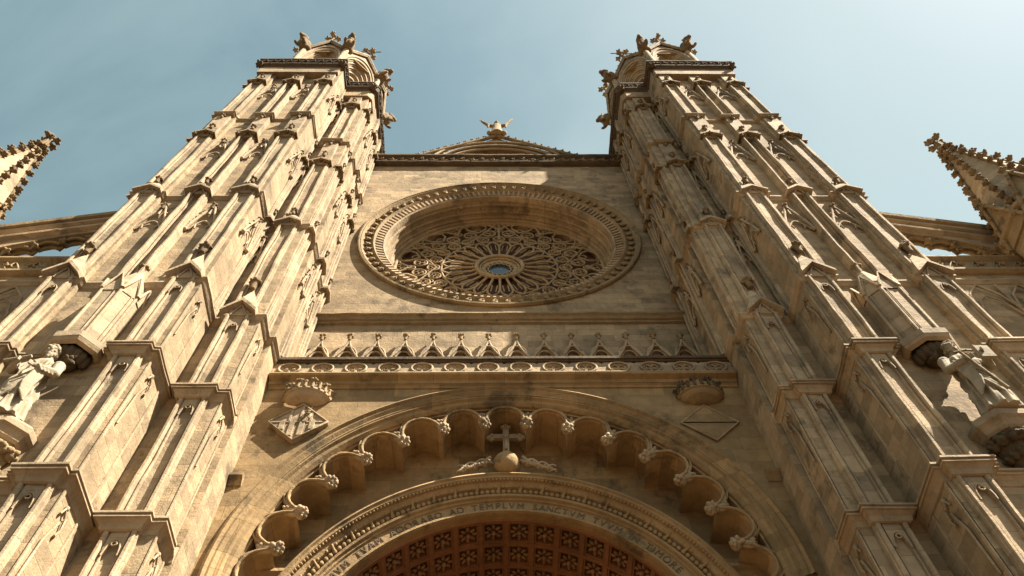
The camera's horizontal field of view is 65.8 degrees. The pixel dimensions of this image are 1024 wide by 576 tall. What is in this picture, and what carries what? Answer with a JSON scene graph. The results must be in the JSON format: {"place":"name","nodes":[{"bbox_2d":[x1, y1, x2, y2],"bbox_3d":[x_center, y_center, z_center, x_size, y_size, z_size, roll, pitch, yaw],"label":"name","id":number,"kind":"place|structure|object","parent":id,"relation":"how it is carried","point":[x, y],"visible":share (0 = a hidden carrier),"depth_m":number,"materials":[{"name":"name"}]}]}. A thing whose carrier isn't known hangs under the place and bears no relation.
{"place":"outdoors","nodes":[
{"label":"outdoors","id":0,"kind":"place"},
{"bbox_2d":[0,31,393,575],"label":"bell tower","id":1,"kind":"structure","parent":0,"point":[172,307],"depth_m":22.75,"materials":[{"name":"stone"}]},
{"bbox_2d":[0,344,65,420],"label":"statue","id":2,"kind":"object","parent":1,"relation":"on","point":[23,387],"visible":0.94,"depth_m":18.13,"materials":[{"name":"white stone"}]},
{"bbox_2d":[294,32,310,50],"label":"gargoyle","id":3,"kind":"object","parent":1,"relation":"attached to","point":[303,42],"visible":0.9,"depth_m":54.12,"materials":[{"name":"stone"}]},
{"bbox_2d":[340,32,355,54],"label":"gargoyle","id":4,"kind":"object","parent":1,"relation":"attached to","point":[349,42],"visible":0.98,"depth_m":54.23,"materials":[{"name":"stone"}]},
{"bbox_2d":[374,68,393,85],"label":"gargoyle","id":5,"kind":"object","parent":1,"relation":"attached to","point":[384,74],"visible":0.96,"depth_m":55.35,"materials":[{"name":"stone"}]},
{"bbox_2d":[383,112,396,128],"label":"gargoyle","id":6,"kind":"object","parent":1,"relation":"attached to","point":[389,118],"visible":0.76,"depth_m":56.92,"materials":[{"name":"stone"}]},
{"bbox_2d":[0,0,1023,255],"label":"sky","id":7,"kind":"structure","parent":0,"point":[123,85],"materials":[{"name":"blue"}]},
{"bbox_2d":[598,33,1023,575],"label":"bell tower","id":8,"kind":"structure","parent":0,"point":[826,308],"depth_m":22.88,"materials":[{"name":"stone"}]},
{"bbox_2d":[596,113,610,128],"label":"gargoyle","id":9,"kind":"object","parent":8,"relation":"attached to","point":[605,118],"visible":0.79,"depth_m":57.31,"materials":[{"name":"stone"}]},
{"bbox_2d":[599,69,618,86],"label":"gargoyle","id":10,"kind":"object","parent":8,"relation":"attached to","point":[608,76],"visible":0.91,"depth_m":55.76,"materials":[{"name":"stone"}]},
{"bbox_2d":[636,34,651,55],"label":"gargoyle","id":11,"kind":"object","parent":8,"relation":"attached to","point":[642,44],"visible":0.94,"depth_m":54.75,"materials":[{"name":"stone"}]},
{"bbox_2d":[680,34,696,52],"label":"gargoyle","id":12,"kind":"object","parent":8,"relation":"attached to","point":[687,44],"visible":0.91,"depth_m":54.82,"materials":[{"name":"stone"}]},
{"bbox_2d":[937,340,1023,415],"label":"statue","id":13,"kind":"object","parent":8,"relation":"on","point":[984,387],"visible":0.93,"depth_m":18.59,"materials":[{"name":"white stone"}]},
{"label":"plaza ground","id":14,"kind":"structure","parent":0,"visible":0},
{"bbox_2d":[0,211,116,323],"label":"aisle wing","id":15,"kind":"structure","parent":14,"relation":"on","point":[20,284],"depth_m":30.36,"materials":[{"name":"beige stone"}]},
{"bbox_2d":[0,130,60,219],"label":"crocketed pinnacle","id":16,"kind":"object","parent":15,"relation":"on","point":[17,164],"visible":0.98,"depth_m":33.69,"materials":[{"name":"stone"}]},
{"bbox_2d":[190,135,825,575],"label":"cathedral front","id":17,"kind":"structure","parent":14,"relation":"on","point":[482,289],"depth_m":23.84,"materials":[{"name":"stone"}]},
{"bbox_2d":[267,377,335,444],"bbox_3d":[-6.118,3.542,22.850,1.741,2.426,0.741,0,-61,-1],"label":"coat of arms","id":18,"kind":"object","parent":17,"relation":"attached to","point":[301,420],"visible":1,"depth_m":22.92},
{"bbox_2d":[479,119,512,139],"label":"gable statue","id":19,"kind":"object","parent":17,"relation":"on","point":[496,127],"visible":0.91,"depth_m":55.43,"materials":[{"name":"stone"}]},
{"bbox_2d":[357,182,641,307],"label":"rose window","id":20,"kind":"structure","parent":17,"relation":"in","point":[495,244],"depth_m":39.56,"materials":[{"name":"stone"}]},
{"bbox_2d":[456,423,556,473],"bbox_3d":[-0.173,4.734,23.202,2.836,2.187,0.800,0,-61,-1],"label":"orb cross","id":21,"kind":"object","parent":17,"relation":"on","point":[506,460],"visible":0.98,"depth_m":22.43,"materials":[{"name":"stone"}]},
{"bbox_2d":[672,375,739,441],"bbox_3d":[5.738,3.513,23.159,1.741,2.431,0.749,0,-61,-1],"label":"coat of arms","id":22,"kind":"object","parent":17,"relation":"attached to","point":[709,422],"visible":1,"depth_m":23.51},
{"bbox_2d":[878,211,1023,336],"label":"aisle wing","id":23,"kind":"structure","parent":14,"relation":"on","point":[989,278],"depth_m":29.47,"materials":[{"name":"beige stone"}]},
{"bbox_2d":[924,133,1023,258],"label":"crocketed pinnacle","id":24,"kind":"object","parent":23,"relation":"on","point":[993,188],"visible":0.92,"depth_m":31.85,"materials":[{"name":"stone"}]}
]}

